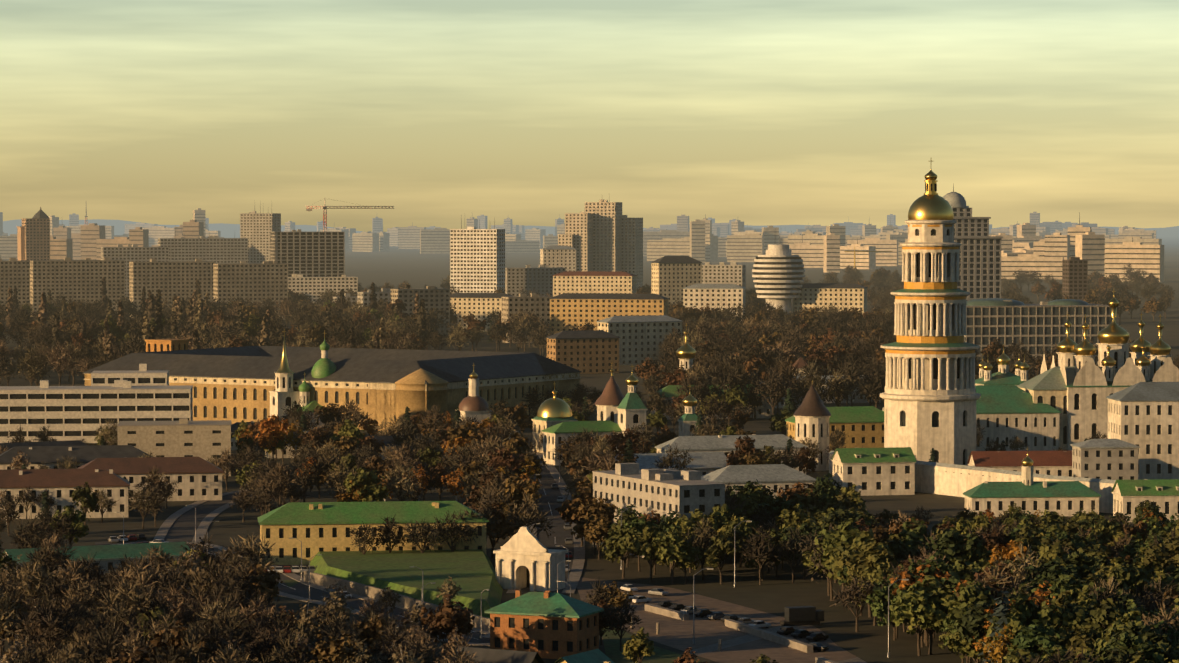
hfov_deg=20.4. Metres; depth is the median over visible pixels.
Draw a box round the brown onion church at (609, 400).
[595,369,623,423]
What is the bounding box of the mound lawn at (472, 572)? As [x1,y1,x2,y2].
[308,549,502,617]
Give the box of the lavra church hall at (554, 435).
[541,420,621,465]
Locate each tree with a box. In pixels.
[0,304,7,323]
[0,321,7,334]
[0,329,7,342]
[0,340,14,359]
[0,348,6,359]
[0,355,10,384]
[0,445,8,453]
[0,489,15,524]
[0,495,25,535]
[0,510,8,538]
[0,513,6,533]
[0,552,18,571]
[0,554,27,598]
[0,561,26,580]
[0,565,27,600]
[0,568,31,651]
[0,582,29,645]
[0,596,30,651]
[0,597,8,658]
[0,629,38,662]
[2,357,17,385]
[2,641,42,662]
[6,287,15,338]
[6,321,35,353]
[6,424,31,442]
[6,560,53,604]
[7,307,31,335]
[8,306,31,340]
[8,525,37,548]
[8,645,44,662]
[9,345,32,369]
[9,449,30,468]
[9,600,80,652]
[12,287,18,308]
[14,485,39,519]
[15,516,54,547]
[15,615,62,648]
[16,345,51,385]
[16,608,58,650]
[18,635,43,655]
[19,338,36,355]
[19,595,53,624]
[20,301,33,312]
[20,561,52,607]
[22,303,31,312]
[22,316,49,346]
[22,545,72,575]
[23,357,51,385]
[26,646,55,662]
[28,311,43,322]
[28,519,53,540]
[29,322,52,346]
[29,594,66,620]
[32,347,51,378]
[33,298,57,322]
[33,424,58,441]
[33,648,56,662]
[34,540,71,569]
[34,568,85,610]
[34,638,63,660]
[35,461,49,468]
[35,509,52,529]
[35,535,77,571]
[36,489,57,513]
[37,292,47,331]
[37,323,67,365]
[37,491,53,531]
[38,512,79,546]
[43,339,74,385]
[43,582,89,604]
[46,348,68,379]
[47,290,51,303]
[47,313,72,326]
[47,647,88,662]
[50,304,66,316]
[50,505,90,544]
[51,294,62,307]
[51,311,60,360]
[52,564,72,593]
[53,455,82,468]
[54,537,67,546]
[54,556,96,598]
[54,608,97,627]
[56,578,96,616]
[58,319,68,347]
[59,603,100,643]
[59,611,93,651]
[60,317,89,341]
[60,330,78,347]
[60,342,80,381]
[60,632,102,661]
[61,296,67,316]
[61,641,87,662]
[62,304,88,321]
[62,320,97,341]
[62,345,88,385]
[64,558,105,583]
[66,301,84,318]
[69,552,111,617]
[71,333,95,355]
[71,482,99,524]
[72,318,95,338]
[73,338,96,358]
[73,615,130,659]
[74,628,127,662]
[75,356,92,377]
[76,298,93,310]
[76,352,96,367]
[77,616,126,644]
[80,316,86,339]
[82,575,132,621]
[82,582,127,619]
[84,573,124,600]
[85,617,133,661]
[86,319,102,343]
[87,348,108,368]
[88,353,117,368]
[89,338,114,357]
[90,300,107,322]
[90,577,156,629]
[92,328,116,351]
[92,329,117,344]
[94,309,112,323]
[94,418,117,444]
[94,426,113,444]
[95,488,118,522]
[95,599,145,633]
[98,316,125,341]
[98,350,124,359]
[100,277,108,308]
[100,435,105,444]
[100,568,143,614]
[101,318,109,350]
[102,310,125,328]
[104,334,114,357]
[106,300,113,320]
[107,631,153,662]
[107,646,149,662]
[109,552,135,580]
[109,557,162,605]
[110,432,117,444]
[111,340,125,352]
[113,297,128,313]
[114,616,156,657]
[115,318,142,338]
[116,295,133,306]
[116,554,162,590]
[117,301,125,338]
[118,334,131,342]
[119,332,145,354]
[122,301,136,318]
[123,476,134,509]
[124,317,150,333]
[125,311,148,327]
[126,334,145,353]
[126,487,162,528]
[127,302,139,317]
[127,568,156,604]
[127,607,179,646]
[131,324,143,342]
[132,474,171,513]
[133,452,157,457]
[135,544,173,571]
[135,583,175,652]
[139,288,145,320]
[139,585,164,608]
[141,312,150,350]
[142,302,162,320]
[142,466,166,501]
[142,590,174,615]
[143,608,185,649]
[143,620,209,662]
[144,296,166,310]
[144,484,171,526]
[145,616,168,649]
[147,289,151,312]
[147,330,163,338]
[147,559,172,588]
[148,294,155,321]
[148,314,172,338]
[149,325,155,338]
[149,642,201,662]
[153,569,197,618]
[154,295,170,308]
[154,308,162,337]
[154,628,190,658]
[155,289,161,321]
[155,303,159,320]
[156,564,178,597]
[157,477,178,508]
[158,583,191,619]
[158,633,211,662]
[160,317,181,338]
[162,302,172,316]
[164,555,178,587]
[168,552,202,600]
[169,323,191,338]
[172,294,177,319]
[172,311,178,338]
[173,549,212,588]
[173,595,211,629]
[175,330,201,349]
[176,296,183,320]
[176,544,205,570]
[178,306,183,324]
[180,533,224,570]
[181,299,187,323]
[181,319,194,331]
[181,593,217,625]
[185,555,236,607]
[186,622,252,662]
[187,298,193,333]
[187,619,208,629]
[188,601,241,637]
[188,623,221,658]
[189,599,241,640]
[190,318,216,337]
[191,568,222,600]
[192,290,196,311]
[192,306,197,327]
[192,329,200,348]
[195,279,201,298]
[195,300,203,328]
[196,290,203,319]
[196,325,217,348]
[201,628,225,646]
[201,639,244,662]
[202,642,260,662]
[203,303,216,320]
[203,304,217,322]
[203,338,226,347]
[204,293,209,322]
[205,573,256,610]
[206,307,211,321]
[206,307,235,326]
[206,454,223,466]
[206,543,264,575]
[206,597,246,634]
[207,319,237,332]
[207,338,226,347]
[207,616,255,659]
[208,321,235,344]
[213,296,226,312]
[213,313,231,326]
[213,448,236,490]
[213,549,254,598]
[218,300,228,314]
[218,596,246,635]
[219,562,263,605]
[221,337,232,347]
[224,301,235,310]
[224,322,244,340]
[225,301,238,313]
[225,456,244,481]
[226,296,250,305]
[226,301,246,317]
[227,564,282,613]
[228,335,249,346]
[228,483,262,521]
[228,530,278,574]
[231,420,253,441]
[231,443,258,463]
[235,435,263,458]
[235,445,261,470]
[235,461,265,486]
[236,302,243,332]
[236,303,254,318]
[236,330,256,345]
[236,427,256,442]
[236,627,283,661]
[237,595,275,619]
[239,469,264,508]
[239,594,282,633]
[240,618,275,640]
[242,314,261,338]
[243,454,277,480]
[244,590,274,615]
[244,632,283,662]
[245,309,264,320]
[245,487,279,514]
[246,419,268,442]
[247,615,287,642]
[248,338,260,345]
[248,476,268,513]
[248,634,310,662]
[249,439,267,459]
[250,301,265,315]
[251,303,277,320]
[251,468,278,508]
[251,630,278,661]
[252,337,277,345]
[252,458,295,510]
[253,442,265,462]
[253,624,295,641]
[254,606,305,638]
[255,320,290,342]
[255,414,290,462]
[255,417,289,459]
[255,463,300,507]
[259,297,279,315]
[259,317,269,345]
[263,438,284,453]
[264,606,303,629]
[266,309,272,334]
[267,628,315,659]
[268,324,292,345]
[268,625,290,644]
[271,311,284,324]
[273,299,297,326]
[279,420,307,455]
[281,325,302,344]
[281,397,314,429]
[281,436,290,461]
[281,472,308,502]
[283,405,319,429]
[283,631,317,662]
[284,301,301,326]
[284,654,306,662]
[285,308,307,328]
[285,421,304,453]
[287,452,329,501]
[288,304,318,327]
[288,443,306,464]
[290,309,314,330]
[290,623,320,646]
[291,438,325,461]
[292,598,330,639]
[293,339,311,346]
[294,293,306,303]
[294,321,316,343]
[294,429,315,446]
[296,457,313,491]
[297,449,322,485]
[298,429,333,457]
[299,414,307,430]
[300,301,323,315]
[300,324,314,345]
[304,339,318,346]
[305,461,331,497]
[307,323,332,346]
[308,305,331,317]
[308,426,329,443]
[308,603,353,635]
[309,659,328,662]
[310,313,324,323]
[311,630,355,662]
[313,624,358,662]
[314,294,326,306]
[314,403,343,431]
[314,440,340,485]
[314,611,363,640]
[317,311,341,328]
[318,289,334,297]
[318,451,345,493]
[318,591,355,628]
[319,417,342,436]
[320,338,342,347]
[322,579,350,609]
[323,289,339,304]
[323,300,336,307]
[323,460,357,496]
[324,304,331,326]
[325,322,354,345]
[326,315,348,333]
[326,626,359,644]
[327,436,359,460]
[329,419,365,444]
[330,298,352,315]
[330,453,365,487]
[331,474,354,501]
[332,297,358,310]
[333,310,346,318]
[333,421,355,436]
[334,480,367,501]
[336,399,372,427]
[337,448,356,464]
[339,289,345,309]
[339,323,366,346]
[340,314,350,327]
[343,300,369,318]
[343,467,388,501]
[344,634,378,662]
[346,642,380,662]
[347,308,366,324]
[347,521,380,553]
[348,327,356,347]
[351,642,374,661]
[352,448,378,468]
[353,311,373,344]
[353,444,369,459]
[354,597,400,655]
[355,611,397,649]
[355,615,391,658]
[356,338,365,347]
[357,436,384,454]
[357,443,384,460]
[359,418,378,435]
[360,327,374,346]
[364,308,382,325]
[364,325,398,345]
[364,455,398,501]
[368,322,378,330]
[369,282,377,313]
[369,299,389,316]
[369,617,410,661]
[373,332,379,348]
[373,514,407,552]
[374,415,411,435]
[375,309,399,326]
[376,308,401,321]
[377,468,392,500]
[377,613,398,630]
[378,318,386,347]
[378,585,400,620]
[378,640,395,662]
[379,459,419,500]
[380,444,396,459]
[381,625,434,662]
[384,316,404,328]
[384,321,400,334]
[385,299,410,338]
[385,443,430,476]
[387,418,424,455]
[388,313,403,329]
[388,444,413,497]
[389,645,419,662]
[391,328,419,342]
[393,648,425,662]
[394,417,416,432]
[394,638,444,662]
[395,608,413,633]
[397,281,410,288]
[398,477,426,500]
[401,315,425,336]
[401,334,419,349]
[401,598,431,635]
[402,335,427,349]
[402,338,419,349]
[402,463,430,500]
[403,438,425,467]
[404,406,413,424]
[404,519,446,552]
[405,319,432,340]
[405,338,419,348]
[406,622,436,645]
[409,624,442,660]
[410,412,425,434]
[411,306,437,326]
[412,293,419,315]
[412,431,441,464]
[415,447,446,468]
[416,298,426,344]
[416,413,438,440]
[417,407,451,451]
[417,462,440,500]
[419,593,474,646]
[427,307,448,330]
[427,333,451,349]
[429,463,453,500]
[432,426,455,463]
[433,511,473,551]
[434,644,480,662]
[436,577,461,606]
[436,651,474,662]
[437,625,465,658]
[438,444,460,474]
[439,281,449,288]
[440,275,449,287]
[441,437,470,457]
[441,467,465,500]
[442,410,453,430]
[444,321,473,350]
[445,421,475,442]
[445,443,484,492]
[445,634,473,658]
[446,320,458,345]
[449,284,460,294]
[450,302,456,319]
[450,309,457,324]
[450,415,469,427]
[452,443,484,472]
[452,508,499,544]
[453,407,461,428]
[453,419,480,432]
[453,604,473,638]
[455,470,484,498]
[457,441,481,451]
[457,461,484,484]
[459,430,478,448]
[461,313,478,323]
[461,316,487,350]
[462,427,500,449]
[463,468,516,509]
[464,440,480,454]
[464,444,487,461]
[465,415,480,423]
[466,435,508,463]
[467,472,516,542]
[468,324,485,350]
[471,419,495,435]
[471,483,517,550]
[472,463,498,478]
[476,504,517,557]
[481,421,509,442]
[483,310,499,324]
[483,421,507,441]
[483,436,507,450]
[485,324,508,351]
[487,320,495,341]
[487,398,517,425]
[487,414,510,436]
[487,447,526,476]
[490,319,511,350]
[491,399,511,413]
[494,288,505,293]
[495,467,515,475]
[496,465,516,482]
[497,412,521,439]
[497,473,542,533]
[502,432,546,479]
[504,316,518,346]
[504,492,554,537]
[506,402,535,433]
[507,329,529,351]
[509,309,528,345]
[510,313,532,347]
[512,316,534,350]
[513,311,542,346]
[518,289,528,294]
[519,456,541,479]
[520,435,536,454]
[521,387,544,413]
[521,473,541,492]
[527,316,542,345]
[527,325,546,354]
[529,400,543,415]
[532,318,554,355]
[537,432,542,446]
[543,388,566,399]
[553,436,576,473]
[555,487,595,545]
[557,438,581,457]
[560,454,574,474]
[561,441,594,471]
[562,443,598,478]
[562,467,589,496]
[563,397,576,407]
[565,477,592,504]
[566,381,590,406]
[566,457,591,481]
[567,403,584,420]
[570,400,588,420]
[570,428,604,441]
[571,432,596,443]
[571,497,617,554]
[572,321,595,329]
[572,325,592,330]
[577,443,612,470]
[577,496,611,550]
[578,469,603,493]
[579,434,613,461]
[580,384,592,401]
[580,396,591,420]
[581,397,596,417]
[581,514,613,559]
[581,579,621,613]
[582,451,627,476]
[586,385,598,409]
[587,434,619,453]
[589,390,601,405]
[592,599,621,644]
[597,581,632,609]
[599,521,641,577]
[599,602,642,650]
[607,514,640,566]
[608,504,640,560]
[609,428,641,453]
[609,513,631,563]
[612,449,638,469]
[622,438,635,462]
[622,627,654,662]
[624,514,655,571]
[625,420,659,453]
[626,524,666,582]
[627,388,643,399]
[634,357,658,388]
[634,510,660,527]
[637,287,649,293]
[637,433,651,453]
[638,283,650,292]
[638,356,661,367]
[639,372,659,393]
[640,530,666,574]
[642,382,671,413]
[647,396,669,415]
[647,410,668,431]
[649,444,656,452]
[650,365,667,382]
[650,444,693,470]
[652,425,678,445]
[652,527,694,584]
[654,511,678,529]
[654,530,685,578]
[655,525,685,571]
[656,353,671,367]
[657,340,695,367]
[658,332,683,349]
[658,337,678,355]
[658,357,678,381]
[659,326,685,347]
[659,368,687,386]
[663,403,682,432]
[666,540,700,583]
[668,304,686,318]
[668,308,685,321]
[668,509,719,560]
[668,519,707,572]
[671,392,698,415]
[672,647,707,662]
[673,397,708,422]
[674,382,701,405]
[677,327,704,347]
[677,371,711,402]
[678,365,698,373]
[681,306,699,321]
[682,317,696,333]
[682,321,695,334]
[682,516,717,579]
[685,363,717,384]
[688,338,704,351]
[689,419,717,435]
[690,338,730,363]
[691,312,706,327]
[692,315,708,334]
[692,414,702,435]
[693,308,710,321]
[693,357,711,370]
[694,320,723,345]
[695,304,711,312]
[696,348,727,367]
[696,349,731,363]
[697,381,720,415]
[697,533,741,583]
[699,359,716,376]
[700,392,725,425]
[701,314,724,326]
[701,396,731,435]
[703,362,720,383]
[704,358,745,419]
[704,504,743,564]
[710,306,727,317]
[710,422,731,433]
[713,518,754,554]
[716,353,760,384]
[716,425,736,435]
[716,514,761,566]
[718,309,733,324]
[718,319,738,355]
[718,528,750,576]
[719,320,738,338]
[721,404,734,424]
[722,385,748,419]
[724,302,751,321]
[724,306,738,318]
[725,484,739,505]
[725,495,749,516]
[726,435,765,465]
[727,316,741,327]
[727,479,776,498]
[729,508,752,525]
[730,403,751,420]
[730,494,763,518]
[732,338,770,368]
[732,353,770,368]
[732,410,751,430]
[733,312,744,327]
[735,428,755,434]
[737,317,759,329]
[737,330,755,350]
[738,367,773,418]
[738,451,768,464]
[739,523,782,584]
[740,322,758,337]
[740,538,780,580]
[743,354,769,380]
[745,287,756,298]
[745,293,761,306]
[745,297,760,306]
[745,306,762,318]
[745,311,767,330]
[745,390,763,419]
[746,504,778,527]
[747,338,764,348]
[747,339,763,351]
[747,518,768,530]
[748,326,770,336]
[748,488,776,521]
[749,654,777,662]
[753,321,771,337]
[753,369,792,416]
[754,303,774,312]
[754,493,774,521]
[756,495,806,530]
[757,348,793,371]
[759,332,786,346]
[759,444,783,464]
[759,514,776,530]
[760,312,784,329]
[760,321,775,335]
[761,303,781,322]
[761,529,781,573]
[764,340,799,358]
[764,516,799,532]
[765,346,780,367]
[767,446,803,470]
[767,528,791,576]
[768,357,800,405]
[768,382,786,411]
[768,408,793,434]
[769,370,792,411]
[774,307,782,317]
[774,504,815,565]
[774,527,814,582]
[775,321,797,332]
[776,353,804,376]
[777,311,785,322]
[777,481,816,503]
[778,328,811,358]
[778,336,798,356]
[778,520,818,579]
[779,527,789,569]
[781,388,794,416]
[782,439,797,467]
[784,326,805,356]
[786,326,809,355]
[787,310,799,318]
[789,312,803,322]
[789,405,794,413]
[789,488,824,511]
[790,319,809,355]
[791,372,806,404]
[791,385,799,410]
[794,304,809,317]
[794,358,837,397]
[794,375,829,403]
[795,446,817,473]
[799,437,824,471]
[799,523,841,599]
[800,311,827,325]
[800,313,820,328]
[800,513,826,574]
[801,332,824,355]
[801,546,831,595]
[802,307,826,316]
[804,347,827,374]
[805,506,822,522]
[806,305,829,311]
[808,473,841,504]
[811,328,845,347]
[814,518,859,600]
[815,508,858,582]
[816,345,849,374]
[818,311,834,321]
[818,338,833,348]
[819,486,838,505]
[819,508,836,520]
[820,368,854,405]
[820,502,830,511]
[821,304,840,313]
[823,273,840,282]
[823,337,847,354]
[824,376,856,406]
[825,310,842,318]
[825,493,861,513]
[825,528,896,609]
[826,444,840,459]
[828,330,852,348]
[828,360,865,406]
[829,307,856,324]
[829,344,857,356]
[829,426,848,449]
[829,572,879,631]
[830,483,869,514]
[830,486,865,504]
[830,509,870,526]
[832,540,867,607]
[833,333,856,346]
[836,538,901,617]
[837,565,861,615]
[840,361,870,405]
[841,270,857,282]
[841,306,863,323]
[842,265,856,279]
[842,267,859,277]
[842,277,852,282]
[847,335,876,364]
[848,329,885,348]
[848,506,876,520]
[849,342,874,366]
[850,508,871,522]
[851,571,885,625]
[853,372,879,405]
[854,270,865,279]
[854,518,869,531]
[856,360,885,407]
[856,361,883,404]
[858,280,871,296]
[858,332,883,361]
[858,562,896,620]
[860,327,886,349]
[862,311,871,322]
[862,349,883,363]
[863,317,883,334]
[865,312,879,323]
[865,316,890,330]
[866,518,884,528]
[866,523,889,542]
[866,573,895,629]
[866,577,899,639]
[867,313,893,331]
[867,516,891,534]
[869,276,887,291]
[870,269,885,286]
[870,271,885,284]
[870,320,887,336]
[872,271,887,282]
[872,513,887,523]
[873,561,914,637]
[874,277,885,289]
[874,349,885,366]
[875,309,894,328]
[876,285,890,296]
[876,294,894,308]
[876,353,885,377]
[877,509,898,529]
[878,534,922,570]
[880,267,891,275]
[880,300,894,312]
[880,531,925,564]
[882,281,892,291]
[883,327,896,342]
[883,335,896,343]
[883,560,909,631]
[885,274,901,286]
[885,294,894,302]
[887,510,911,531]
[888,286,903,300]
[889,516,929,538]
[889,564,949,642]
[889,583,945,655]
[892,270,901,283]
[895,560,961,640]
[898,558,914,628]
[899,517,937,542]
[900,580,926,646]
[904,575,958,654]
[905,545,948,564]
[907,506,935,524]
[907,581,928,645]
[915,555,957,631]
[918,529,959,556]
[918,530,941,559]
[919,563,940,637]
[924,530,986,565]
[925,551,947,563]
[928,448,936,462]
[932,516,958,533]
[932,521,955,535]
[938,629,972,662]
[940,615,963,662]
[943,517,971,536]
[943,575,994,662]
[948,632,984,662]
[949,564,983,582]
[950,557,983,576]
[952,579,966,594]
[954,508,977,522]
[954,541,991,566]
[955,595,1010,652]
[956,578,1000,662]
[960,521,1016,548]
[961,533,989,547]
[967,511,992,533]
[970,565,1031,600]
[972,599,1032,657]
[973,563,1011,585]
[975,358,995,378]
[976,423,985,445]
[977,624,1013,662]
[978,509,999,526]
[978,588,1012,662]
[979,354,997,371]
[979,521,1009,534]
[979,562,994,572]
[980,339,1012,368]
[982,527,1010,550]
[983,438,1006,450]
[984,577,1011,596]
[984,596,1035,649]
[987,542,1046,584]
[988,525,1041,560]
[989,540,1029,567]
[994,511,1009,525]
[997,518,1029,529]
[999,644,1036,662]
[1000,503,1024,521]
[1001,279,1013,290]
[1001,289,1014,298]
[1002,508,1021,525]
[1002,554,1028,572]
[1002,650,1021,662]
[1003,524,1018,534]
[1004,293,1026,302]
[1005,284,1022,297]
[1005,435,1028,450]
[1005,524,1033,541]
[1005,561,1036,579]
[1005,594,1069,646]
[1006,281,1017,291]
[1006,339,1033,359]
[1007,619,1063,657]
[1007,646,1098,662]
[1008,581,1035,593]
[1008,584,1031,599]
[1008,649,1048,662]
[1009,350,1033,372]
[1009,358,1035,379]
[1009,360,1031,378]
[1012,269,1027,284]
[1012,271,1029,294]
[1013,518,1042,540]
[1015,296,1032,303]
[1016,512,1044,534]
[1019,269,1033,291]
[1020,511,1034,520]
[1024,556,1080,584]
[1027,271,1042,286]
[1028,347,1057,373]
[1028,509,1066,530]
[1028,574,1055,592]
[1028,580,1060,627]
[1029,542,1064,561]
[1029,570,1099,600]
[1030,281,1046,300]
[1030,542,1076,575]
[1030,592,1055,604]
[1034,355,1057,374]
[1034,531,1077,556]
[1038,590,1078,608]
[1041,530,1085,550]
[1041,630,1068,653]
[1041,651,1050,659]
[1043,274,1056,289]
[1043,523,1068,537]
[1043,644,1078,662]
[1044,280,1061,300]
[1044,517,1076,530]
[1044,552,1069,561]
[1045,568,1085,582]
[1047,342,1057,360]
[1050,540,1071,558]
[1053,291,1065,299]
[1053,511,1067,522]
[1053,609,1086,631]
[1056,520,1087,538]
[1059,552,1109,578]
[1061,600,1095,619]
[1065,624,1094,647]
[1065,630,1100,656]
[1066,583,1096,611]
[1067,508,1083,522]
[1067,598,1125,647]
[1069,575,1087,587]
[1070,532,1083,538]
[1074,528,1098,539]
[1074,536,1108,551]
[1075,639,1117,662]
[1076,510,1087,522]
[1076,649,1095,660]
[1077,512,1121,530]
[1077,542,1113,565]
[1078,336,1097,363]
[1079,510,1095,527]
[1081,614,1123,648]
[1082,534,1113,552]
[1082,544,1110,556]
[1082,565,1117,591]
[1082,576,1144,608]
[1084,293,1100,303]
[1084,539,1111,555]
[1085,571,1115,581]
[1085,587,1135,611]
[1087,515,1122,546]
[1087,580,1124,614]
[1087,645,1129,662]
[1088,270,1101,283]
[1088,287,1102,303]
[1088,430,1107,439]
[1091,274,1102,283]
[1093,288,1109,304]
[1094,557,1152,585]
[1096,611,1144,651]
[1098,276,1108,286]
[1099,275,1113,283]
[1100,280,1118,293]
[1101,632,1164,662]
[1102,291,1121,304]
[1103,286,1119,293]
[1103,651,1150,662]
[1106,534,1141,556]
[1106,553,1134,565]
[1107,528,1133,552]
[1107,599,1137,615]
[1107,621,1172,661]
[1108,273,1120,282]
[1109,511,1126,522]
[1109,512,1130,526]
[1110,558,1154,606]
[1112,280,1129,292]
[1116,294,1131,324]
[1117,275,1130,287]
[1117,282,1140,314]
[1117,519,1131,529]
[1118,539,1142,559]
[1119,603,1156,622]
[1121,521,1154,541]
[1122,263,1134,280]
[1123,296,1140,318]
[1124,539,1153,557]
[1127,279,1140,292]
[1127,338,1133,357]
[1129,270,1147,296]
[1129,280,1141,294]
[1129,515,1170,540]
[1131,531,1165,562]
[1131,581,1168,607]
[1131,606,1143,617]
[1132,511,1148,526]
[1132,602,1178,644]
[1133,269,1147,279]
[1133,505,1168,529]
[1133,547,1162,577]
[1134,500,1165,516]
[1134,575,1178,616]
[1136,536,1178,573]
[1138,281,1156,300]
[1139,508,1167,529]
[1141,282,1157,297]
[1141,296,1164,321]
[1143,273,1158,284]
[1143,532,1155,542]
[1145,561,1178,582]
[1147,528,1178,549]
[1147,566,1178,586]
[1149,537,1171,555]
[1149,608,1159,614]
[1150,575,1177,605]
[1151,280,1161,297]
[1151,611,1178,631]
[1154,283,1170,295]
[1154,620,1178,652]
[1157,289,1174,317]
[1158,597,1178,630]
[1159,285,1174,295]
[1162,590,1178,609]
[1163,521,1178,541]
[1164,639,1178,662]
[1167,513,1178,530]
[1172,566,1178,582]
[1173,355,1178,367]
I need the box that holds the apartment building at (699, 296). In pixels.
[683,284,745,315]
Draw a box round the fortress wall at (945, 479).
[828,451,1115,512]
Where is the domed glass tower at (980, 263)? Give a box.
[943,183,1002,300]
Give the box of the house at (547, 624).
[485,590,603,658]
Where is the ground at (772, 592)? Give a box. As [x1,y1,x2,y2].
[0,236,1178,662]
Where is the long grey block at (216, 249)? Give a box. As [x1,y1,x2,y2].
[158,232,247,263]
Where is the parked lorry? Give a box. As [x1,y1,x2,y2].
[780,606,823,625]
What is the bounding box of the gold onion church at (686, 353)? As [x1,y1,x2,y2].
[673,325,695,374]
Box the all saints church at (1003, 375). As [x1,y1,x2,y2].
[975,344,1028,385]
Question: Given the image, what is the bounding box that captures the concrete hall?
[117,418,230,475]
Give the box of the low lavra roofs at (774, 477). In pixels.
[701,464,816,497]
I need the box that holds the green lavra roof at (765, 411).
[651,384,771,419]
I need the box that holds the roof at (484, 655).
[450,646,544,662]
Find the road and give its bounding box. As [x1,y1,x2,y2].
[116,541,615,645]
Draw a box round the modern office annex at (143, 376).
[91,364,168,385]
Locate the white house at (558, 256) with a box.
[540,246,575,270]
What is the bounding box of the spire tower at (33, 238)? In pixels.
[17,207,49,260]
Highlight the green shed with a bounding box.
[2,542,189,574]
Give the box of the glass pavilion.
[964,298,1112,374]
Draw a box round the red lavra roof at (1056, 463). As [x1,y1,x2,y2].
[967,450,1071,476]
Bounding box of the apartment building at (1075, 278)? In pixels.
[1062,257,1087,300]
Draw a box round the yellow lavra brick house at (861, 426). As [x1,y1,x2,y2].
[785,406,883,451]
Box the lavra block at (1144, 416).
[1106,382,1178,479]
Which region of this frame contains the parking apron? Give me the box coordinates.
[95,539,144,544]
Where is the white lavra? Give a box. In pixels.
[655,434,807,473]
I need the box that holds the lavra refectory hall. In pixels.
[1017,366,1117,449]
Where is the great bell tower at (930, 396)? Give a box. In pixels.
[880,169,980,465]
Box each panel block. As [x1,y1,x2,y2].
[0,258,29,313]
[30,257,124,316]
[129,259,214,317]
[213,261,287,319]
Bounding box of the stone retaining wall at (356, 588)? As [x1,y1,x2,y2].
[304,571,489,630]
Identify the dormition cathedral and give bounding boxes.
[1040,291,1178,449]
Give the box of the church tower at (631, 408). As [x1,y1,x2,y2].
[616,366,646,453]
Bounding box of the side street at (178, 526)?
[153,490,250,544]
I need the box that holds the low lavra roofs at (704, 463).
[615,452,727,475]
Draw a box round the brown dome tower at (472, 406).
[459,396,490,425]
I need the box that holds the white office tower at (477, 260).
[450,218,504,292]
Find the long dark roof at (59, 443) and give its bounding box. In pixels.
[0,440,88,451]
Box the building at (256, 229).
[240,201,280,262]
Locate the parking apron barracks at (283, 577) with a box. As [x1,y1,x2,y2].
[275,565,307,579]
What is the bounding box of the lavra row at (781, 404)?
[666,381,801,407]
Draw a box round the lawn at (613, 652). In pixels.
[602,626,702,662]
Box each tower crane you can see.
[306,198,393,231]
[845,246,892,267]
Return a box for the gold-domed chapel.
[531,381,577,452]
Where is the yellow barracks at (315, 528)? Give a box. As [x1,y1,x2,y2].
[257,501,488,564]
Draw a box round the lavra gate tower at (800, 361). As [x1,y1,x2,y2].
[792,357,808,375]
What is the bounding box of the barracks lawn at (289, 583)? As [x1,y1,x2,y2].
[283,580,299,586]
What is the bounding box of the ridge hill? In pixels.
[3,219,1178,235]
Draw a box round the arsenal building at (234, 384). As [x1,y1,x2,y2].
[83,346,581,430]
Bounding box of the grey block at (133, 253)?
[101,244,168,302]
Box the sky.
[0,0,1178,231]
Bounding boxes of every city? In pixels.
[0,208,325,258]
[0,220,203,259]
[320,215,564,253]
[643,212,1114,237]
[643,214,1161,264]
[789,212,1163,283]
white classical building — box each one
[0,445,151,469]
[0,468,129,518]
[76,457,223,501]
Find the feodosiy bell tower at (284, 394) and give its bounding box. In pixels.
[269,331,299,419]
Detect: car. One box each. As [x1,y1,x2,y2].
[108,536,118,542]
[117,535,127,541]
[126,534,136,540]
[135,533,145,539]
[150,539,164,542]
[275,566,282,572]
[283,566,290,572]
[291,566,299,572]
[299,566,307,571]
[307,566,315,571]
[551,483,558,488]
[557,497,563,501]
[564,524,571,529]
[565,538,572,543]
[565,551,571,557]
[620,584,637,591]
[632,595,650,603]
[648,588,668,595]
[655,601,675,607]
[668,603,686,610]
[680,606,699,614]
[694,609,714,616]
[707,612,728,619]
[721,614,741,621]
[737,617,755,623]
[748,620,770,627]
[777,626,798,634]
[791,629,813,637]
[806,632,828,641]
[809,642,828,651]
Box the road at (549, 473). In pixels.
[506,449,584,593]
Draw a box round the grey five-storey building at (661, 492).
[592,463,724,565]
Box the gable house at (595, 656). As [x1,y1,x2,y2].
[554,649,614,662]
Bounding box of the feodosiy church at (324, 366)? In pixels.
[298,330,335,428]
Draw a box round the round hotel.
[752,233,804,314]
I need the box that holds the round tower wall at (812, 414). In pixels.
[793,380,830,470]
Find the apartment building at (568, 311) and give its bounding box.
[549,293,668,333]
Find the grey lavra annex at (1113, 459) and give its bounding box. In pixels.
[1070,439,1139,479]
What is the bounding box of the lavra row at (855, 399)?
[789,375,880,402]
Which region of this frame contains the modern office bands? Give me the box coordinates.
[0,380,192,445]
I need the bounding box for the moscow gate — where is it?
[493,526,567,591]
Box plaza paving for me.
[577,577,866,662]
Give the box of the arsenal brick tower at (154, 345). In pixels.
[145,339,188,351]
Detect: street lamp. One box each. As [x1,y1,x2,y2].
[114,512,123,543]
[185,505,196,542]
[207,521,218,550]
[289,538,301,579]
[309,554,321,599]
[480,589,488,637]
[555,451,559,481]
[555,545,568,588]
[557,560,570,592]
[620,507,637,569]
[692,568,712,643]
[734,521,751,586]
[887,579,908,657]
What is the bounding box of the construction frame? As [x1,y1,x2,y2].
[270,229,344,276]

